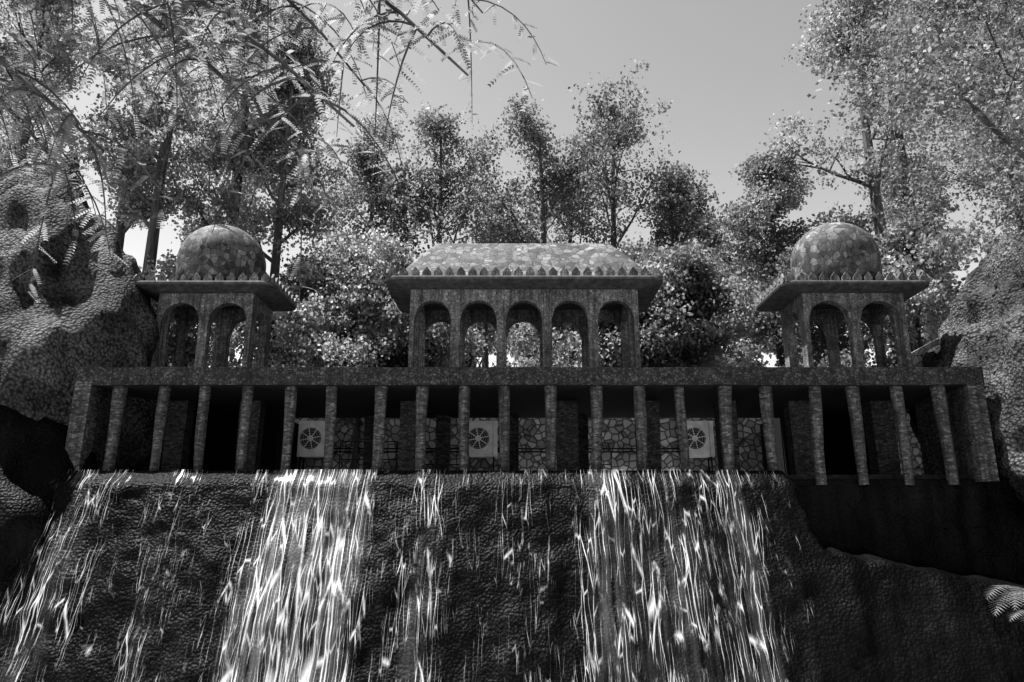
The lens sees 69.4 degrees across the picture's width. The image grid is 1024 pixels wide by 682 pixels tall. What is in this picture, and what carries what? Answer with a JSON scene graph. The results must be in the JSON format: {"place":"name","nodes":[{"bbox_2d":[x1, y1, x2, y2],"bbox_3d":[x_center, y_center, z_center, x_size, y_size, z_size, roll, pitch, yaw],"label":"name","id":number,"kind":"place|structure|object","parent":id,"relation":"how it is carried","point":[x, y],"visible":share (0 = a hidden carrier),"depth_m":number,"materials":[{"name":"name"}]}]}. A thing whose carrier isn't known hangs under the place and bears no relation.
{"place":"outdoors","nodes":[
{"label":"outdoors","id":0,"kind":"place"},
{"bbox_2d":[0,0,1023,366],"label":"sky","id":1,"kind":"structure","parent":0,"point":[720,63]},
{"bbox_2d":[102,385,958,484],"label":"columns","id":2,"kind":"structure","parent":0,"point":[852,394],"depth_m":22.50,"materials":[{"name":"grey stone"}]},
{"bbox_2d":[74,366,984,417],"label":"colonnade roof slab","id":3,"kind":"structure","parent":2,"relation":"on","point":[355,386],"depth_m":22.72,"materials":[{"name":"grey stone"}]},
{"bbox_2d":[150,293,272,366],"bbox_3d":[-11.000,0.145,27.274,3.400,3.600,2.150,0,-15,0],"label":"arcade","id":4,"kind":"object","parent":3,"relation":"on","point":[207,311],"visible":0.77,"depth_m":26.64},
{"bbox_2d":[133,272,296,310],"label":"eaves","id":5,"kind":"object","parent":4,"relation":"on","point":[273,294],"visible":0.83,"depth_m":26.32,"materials":[{"name":"grey stone"}]},
{"bbox_2d":[176,223,265,280],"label":"dome","id":6,"kind":"structure","parent":5,"relation":"on","point":[205,250],"depth_m":26.81,"materials":[{"name":"grey stone"}]},
{"bbox_2d":[408,289,640,366],"bbox_3d":[0.430,0.106,27.129,8.050,3.600,2.700,0,-15,0],"label":"arcade","id":7,"kind":"object","parent":3,"relation":"on","point":[501,318],"visible":0.65,"depth_m":26.19},
{"bbox_2d":[385,267,662,312],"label":"eaves","id":8,"kind":"object","parent":7,"relation":"on","point":[402,284],"visible":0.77,"depth_m":25.83,"materials":[{"name":"grey stone"}]},
{"bbox_2d":[406,243,642,274],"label":"roof","id":9,"kind":"structure","parent":8,"relation":"on","point":[524,257],"depth_m":27.04,"materials":[{"name":"grey stone"}]},
{"bbox_2d":[780,293,912,366],"bbox_3d":[12.250,0.145,27.274,3.650,3.600,2.200,0,-15,0],"label":"arcade","id":10,"kind":"object","parent":3,"relation":"on","point":[852,311],"visible":0.7,"depth_m":26.63},
{"bbox_2d":[755,271,930,311],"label":"eaves","id":11,"kind":"object","parent":10,"relation":"on","point":[780,294],"visible":0.77,"depth_m":26.31,"materials":[{"name":"grey stone"}]},
{"bbox_2d":[790,220,882,279],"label":"dome","id":12,"kind":"structure","parent":11,"relation":"on","point":[829,248],"depth_m":26.84,"materials":[{"name":"grey stone"}]},
{"bbox_3d":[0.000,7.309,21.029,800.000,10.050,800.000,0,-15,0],"label":"ground","id":13,"kind":"structure","parent":0,"visible":0},
{"bbox_2d":[0,405,95,576],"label":"rock","id":14,"kind":"object","parent":13,"relation":"on","point":[35,463],"visible":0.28,"depth_m":21.20,"materials":[{"name":"grey stone"}]},
{"bbox_2d":[0,0,95,167],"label":"tree","id":15,"kind":"object","parent":13,"relation":"on","point":[5,53],"visible":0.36,"depth_m":39.32,"materials":[{"name":"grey plant"}]},
{"bbox_2d":[0,0,95,178],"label":"tree","id":16,"kind":"object","parent":13,"relation":"on","point":[55,18],"visible":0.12,"depth_m":47.65,"materials":[{"name":"grey plant"}]},
{"bbox_2d":[0,150,167,470],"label":"rock tower","id":17,"kind":"structure","parent":13,"relation":"on","point":[89,308],"depth_m":24.52,"materials":[{"name":"grey stone"}]},
{"bbox_2d":[81,0,217,248],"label":"tree","id":18,"kind":"object","parent":13,"relation":"on","point":[121,230],"visible":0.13,"depth_m":43.11,"materials":[{"name":"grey plant"}]},
{"bbox_2d":[69,0,243,275],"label":"tree","id":19,"kind":"object","parent":13,"relation":"on","point":[146,209],"visible":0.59,"depth_m":37.01,"materials":[{"name":"grey plant"}]},
{"bbox_2d":[144,220,246,366],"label":"bush","id":20,"kind":"object","parent":13,"relation":"on","point":[169,265],"visible":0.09,"depth_m":33.28,"materials":[{"name":"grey plant"}]},
{"bbox_2d":[148,0,334,366],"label":"tree","id":21,"kind":"object","parent":13,"relation":"on","point":[191,206],"visible":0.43,"depth_m":39.53,"materials":[{"name":"grey plant"}]},
{"bbox_2d":[184,274,303,366],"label":"bush","id":22,"kind":"object","parent":13,"relation":"on","point":[238,334],"visible":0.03,"depth_m":54.35,"materials":[{"name":"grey plant"}]},
{"bbox_2d":[176,0,329,366],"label":"tree","id":23,"kind":"object","parent":13,"relation":"on","point":[251,198],"visible":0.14,"depth_m":50.68,"materials":[{"name":"grey plant"}]},
{"bbox_2d":[198,0,360,366],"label":"tree","id":24,"kind":"object","parent":13,"relation":"on","point":[279,215],"visible":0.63,"depth_m":38.62,"materials":[{"name":"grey plant"}]},
{"bbox_2d":[0,0,559,305],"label":"tree","id":25,"kind":"object","parent":13,"relation":"on","point":[180,34],"visible":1,"depth_m":7.96,"materials":[{"name":"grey plant"}]},
{"bbox_2d":[253,255,312,361],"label":"bush","id":26,"kind":"object","parent":13,"relation":"on","point":[287,267],"visible":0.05,"depth_m":62.95,"materials":[{"name":"grey plant"}]},
{"bbox_2d":[296,421,336,469],"bbox_3d":[-8.073,4.741,30.608,1.485,2.764,0.901,0,-15,0],"label":"ac condenser","id":27,"kind":"object","parent":13,"relation":"on","point":[311,440],"visible":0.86,"depth_m":30.37,"materials":[{"name":"grey metal"}]},
{"bbox_2d":[253,264,392,366],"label":"bush","id":28,"kind":"object","parent":13,"relation":"on","point":[283,352],"visible":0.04,"depth_m":35.16,"materials":[{"name":"grey plant"}]},
{"bbox_2d":[270,269,386,442],"bbox_3d":[-8.706,1.498,32.711,6.259,10.095,5.492,9,-17,-30],"label":"sunlit bush","id":29,"kind":"object","parent":13,"relation":"on","point":[307,314],"visible":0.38,"depth_m":32.11,"materials":[{"name":"grey plant"}]},
{"bbox_2d":[274,222,404,366],"bbox_3d":[-7.763,0.746,35.105,6.980,12.761,7.174,0,-15,0],"label":"bush","id":30,"kind":"object","parent":13,"relation":"on","point":[308,262],"visible":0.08,"depth_m":34.29,"materials":[{"name":"grey plant"}]},
{"bbox_2d":[301,221,417,469],"bbox_3d":[-6.361,0.594,31.948,6.192,11.441,6.539,0,-15,0],"label":"sunlit bush","id":31,"kind":"object","parent":13,"relation":"on","point":[367,265],"visible":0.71,"depth_m":31.72,"materials":[{"name":"grey plant"}]},
{"bbox_2d":[338,441,397,470],"bbox_3d":[-5.800,4.927,29.549,2.338,1.922,0.594,0,-15,0],"label":"railing","id":32,"kind":"object","parent":13,"relation":"on","point":[362,459],"visible":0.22,"depth_m":29.86,"materials":[{"name":"black metal"}]},
{"bbox_2d":[319,111,434,279],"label":"tree","id":33,"kind":"object","parent":13,"relation":"on","point":[374,187],"visible":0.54,"depth_m":43.26,"materials":[{"name":"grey plant"}]},
{"bbox_2d":[345,250,472,366],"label":"bush","id":34,"kind":"object","parent":13,"relation":"on","point":[408,263],"visible":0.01,"depth_m":35.75,"materials":[{"name":"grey plant"}]},
{"bbox_2d":[358,275,508,366],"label":"bush","id":35,"kind":"object","parent":13,"relation":"on","point":[437,351],"visible":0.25,"depth_m":31.23,"materials":[{"name":"grey plant"}]},
{"bbox_2d":[425,451,459,470],"bbox_3d":[-2.900,5.120,29.498,1.638,1.522,0.594,0,-15,0],"label":"railing","id":36,"kind":"object","parent":13,"relation":"on","point":[450,464],"visible":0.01,"depth_m":29.76,"materials":[{"name":"black metal"}]},
{"bbox_2d":[379,99,514,248],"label":"tree","id":37,"kind":"object","parent":13,"relation":"on","point":[436,126],"visible":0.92,"depth_m":41.74,"materials":[{"name":"grey plant"}]},
{"bbox_2d":[469,421,499,469],"bbox_3d":[-1.173,4.741,30.608,1.485,2.764,0.901,0,-15,0],"label":"ac condenser","id":38,"kind":"object","parent":13,"relation":"on","point":[483,439],"visible":0.85,"depth_m":30.38,"materials":[{"name":"grey metal"}]},
{"bbox_2d":[442,322,530,366],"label":"bush","id":39,"kind":"object","parent":13,"relation":"on","point":[471,360],"visible":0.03,"depth_m":54.92,"materials":[{"name":"grey plant"}]},
{"bbox_2d":[448,179,535,366],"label":"tree","id":40,"kind":"object","parent":13,"relation":"on","point":[485,359],"visible":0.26,"depth_m":44.90,"materials":[{"name":"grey plant"}]},
{"bbox_2d":[0,470,1023,681],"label":"waterfall","id":41,"kind":"structure","parent":13,"relation":"on","point":[882,580],"depth_m":19.82,"materials":[{"name":"rock"}]},
{"bbox_2d":[16,469,759,681],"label":"waterfall streams","id":42,"kind":"object","parent":41,"relation":"on","point":[307,593],"visible":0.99,"depth_m":19.34,"materials":[{"name":"white liquid"}]},
{"bbox_2d":[985,585,1023,616],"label":"fern","id":43,"kind":"object","parent":41,"relation":"on","point":[1018,592],"visible":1,"depth_m":18.11,"materials":[{"name":"grey plant"}]},
{"bbox_2d":[1006,610,1023,622],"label":"fern","id":44,"kind":"object","parent":41,"relation":"on","point":[1017,613],"visible":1,"depth_m":18.63,"materials":[{"name":"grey plant"}]},
{"bbox_2d":[65,382,999,481],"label":"colonnade end piers","id":45,"kind":"structure","parent":13,"relation":"on","point":[88,426],"depth_m":22.62,"materials":[{"name":"stone"}]},
{"bbox_2d":[460,92,610,242],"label":"tree","id":46,"kind":"object","parent":13,"relation":"on","point":[533,136],"visible":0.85,"depth_m":41.78,"materials":[{"name":"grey plant"}]},
{"bbox_2d":[507,322,599,366],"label":"bush","id":47,"kind":"object","parent":13,"relation":"on","point":[563,325],"visible":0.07,"depth_m":58.51,"materials":[{"name":"grey plant"}]},
{"bbox_2d":[511,167,609,366],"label":"tree","id":48,"kind":"object","parent":13,"relation":"on","point":[585,194],"visible":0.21,"depth_m":45.61,"materials":[{"name":"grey plant"}]},
{"bbox_2d":[491,290,707,366],"bbox_3d":[3.898,2.013,33.056,9.803,9.322,8.230,0,-15,0],"label":"bush","id":49,"kind":"object","parent":13,"relation":"on","point":[609,336],"visible":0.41,"depth_m":32.46,"materials":[{"name":"grey plant"}]},
{"bbox_2d":[589,451,611,469],"bbox_3d":[3.000,5.120,29.498,2.038,1.522,0.594,0,-15,0],"label":"metal bench","id":50,"kind":"object","parent":13,"relation":"on","point":[611,459],"visible":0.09,"depth_m":29.81,"materials":[{"name":"black metal"}]},
{"bbox_2d":[295,413,923,474],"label":"stone wall","id":51,"kind":"structure","parent":13,"relation":"on","point":[618,432],"depth_m":31.10,"materials":[{"name":"grey stone"}]},
{"bbox_2d":[333,448,679,451],"bbox_3d":[0.000,4.568,30.943,16.000,0.190,0.052,0,-15,0],"label":"ac pipe","id":52,"kind":"object","parent":51,"relation":"attached to","point":[519,448],"depth_m":30.93,"materials":[{"name":"black metal"}]},
{"bbox_2d":[547,59,692,252],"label":"tree","id":53,"kind":"object","parent":13,"relation":"on","point":[625,129],"visible":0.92,"depth_m":40.70,"materials":[{"name":"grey plant"}]},
{"bbox_2d":[619,237,656,338],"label":"tree","id":54,"kind":"object","parent":13,"relation":"on","point":[640,240],"depth_m":61.41,"materials":[{"name":"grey plant"}]},
{"bbox_2d":[552,226,740,366],"bbox_3d":[5.957,0.714,34.821,7.336,12.688,8.728,12,-19,-38],"label":"bush","id":55,"kind":"object","parent":13,"relation":"on","point":[674,289],"visible":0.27,"depth_m":33.46,"materials":[{"name":"grey plant"}]},
{"bbox_2d":[629,158,724,259],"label":"tree","id":56,"kind":"object","parent":13,"relation":"on","point":[684,216],"visible":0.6,"depth_m":41.35,"materials":[{"name":"grey plant"}]},
{"bbox_2d":[607,228,779,366],"bbox_3d":[8.083,0.839,33.972,8.699,12.030,9.861,4,-16,-16],"label":"bush","id":57,"kind":"object","parent":13,"relation":"on","point":[734,297],"visible":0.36,"depth_m":33.55,"materials":[{"name":"grey plant"}]},
{"bbox_2d":[687,421,715,470],"bbox_3d":[7.728,4.741,30.608,1.485,2.764,0.901,0,-15,0],"label":"ac condenser","id":58,"kind":"object","parent":13,"relation":"on","point":[701,438],"visible":0.78,"depth_m":30.38,"materials":[{"name":"grey metal"}]},
{"bbox_2d":[650,243,778,366],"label":"bush","id":59,"kind":"object","parent":13,"relation":"on","point":[720,264],"visible":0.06,"depth_m":36.41,"materials":[{"name":"grey plant"}]},
{"bbox_2d":[678,203,771,363],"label":"tree","id":60,"kind":"object","parent":13,"relation":"on","point":[717,235],"visible":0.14,"depth_m":45.88,"materials":[{"name":"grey plant"}]},
{"bbox_2d":[716,298,799,366],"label":"bush","id":61,"kind":"object","parent":13,"relation":"on","point":[746,350],"visible":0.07,"depth_m":60.28,"materials":[{"name":"grey plant"}]},
{"bbox_2d":[704,147,824,366],"bbox_3d":[14.275,-1.676,38.748,8.071,19.365,6.596,0,-15,0],"label":"tree","id":62,"kind":"object","parent":13,"relation":"on","point":[759,204],"visible":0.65,"depth_m":39.56,"materials":[{"name":"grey plant"}]},
{"bbox_2d":[728,264,819,365],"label":"bush","id":63,"kind":"object","parent":13,"relation":"on","point":[773,351],"visible":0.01,"depth_m":62.93,"materials":[{"name":"grey plant"}]},
{"bbox_2d":[740,231,897,366],"bbox_3d":[14.961,1.118,34.935,6.625,11.959,10.130,-8,-17,29],"label":"bush","id":64,"kind":"object","parent":13,"relation":"on","point":[820,355],"visible":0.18,"depth_m":34.68,"materials":[{"name":"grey plant"}]},
{"bbox_2d":[750,0,956,412],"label":"tree","id":65,"kind":"object","parent":13,"relation":"on","point":[871,168],"visible":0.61,"depth_m":36.95,"materials":[{"name":"grey plant"}]},
{"bbox_2d":[786,475,965,478],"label":"floor","id":66,"kind":"structure","parent":13,"relation":"on","point":[873,476],"depth_m":22.69,"materials":[{"name":"grey stone"}]},
{"bbox_2d":[188,417,870,474],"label":"wall","id":67,"kind":"structure","parent":66,"relation":"on","point":[220,445],"depth_m":28.38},
{"bbox_2d":[161,401,900,474],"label":"pillars","id":68,"kind":"structure","parent":66,"relation":"on","point":[572,450],"depth_m":25.04,"materials":[{"name":"black stone"}]},
{"bbox_2d":[792,0,972,342],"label":"tree","id":69,"kind":"object","parent":13,"relation":"on","point":[893,195],"visible":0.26,"depth_m":40.06,"materials":[{"name":"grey plant"}]},
{"bbox_2d":[807,0,1023,284],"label":"tree","id":70,"kind":"object","parent":13,"relation":"on","point":[990,121],"visible":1,"depth_m":18.97,"materials":[{"name":"grey plant"}]},
{"bbox_2d":[847,208,994,366],"bbox_3d":[17.451,-0.218,31.876,6.506,12.978,7.674,-8,-17,26],"label":"bush","id":71,"kind":"object","parent":13,"relation":"on","point":[909,246],"visible":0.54,"depth_m":31.86,"materials":[{"name":"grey plant"}]},
{"bbox_2d":[908,267,968,340],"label":"bush","id":72,"kind":"object","parent":13,"relation":"on","point":[943,306],"visible":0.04,"depth_m":55.96,"materials":[{"name":"grey plant"}]},
{"bbox_2d":[879,0,1023,229],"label":"tree","id":73,"kind":"object","parent":13,"relation":"on","point":[954,6],"visible":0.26,"depth_m":37.70,"materials":[{"name":"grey plant"}]},
{"bbox_2d":[909,231,1023,502],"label":"rock wall","id":74,"kind":"structure","parent":13,"relation":"on","point":[970,317],"depth_m":23.61,"materials":[{"name":"grey stone"}]},
{"bbox_2d":[911,338,939,366],"bbox_3d":[17.100,0.743,29.236,3.000,3.450,0.300,0,-15,0],"label":"stair parapet mosaic","id":75,"kind":"object","parent":74,"relation":"attached to","point":[917,358],"depth_m":29.16},
{"bbox_2d":[911,232,1023,476],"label":"ivy","id":76,"kind":"object","parent":74,"relation":"attached to","point":[986,357],"visible":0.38,"depth_m":23.79,"materials":[{"name":"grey plant"}]},
{"bbox_2d":[922,0,1023,229],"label":"tree","id":77,"kind":"object","parent":13,"relation":"on","point":[1013,15],"visible":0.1,"depth_m":45.21,"materials":[{"name":"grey plant"}]},
{"bbox_2d":[978,232,1012,257],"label":"tree","id":78,"kind":"object","parent":13,"relation":"on","point":[994,243],"visible":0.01,"depth_m":58.47,"materials":[{"name":"grey plant"}]}
]}

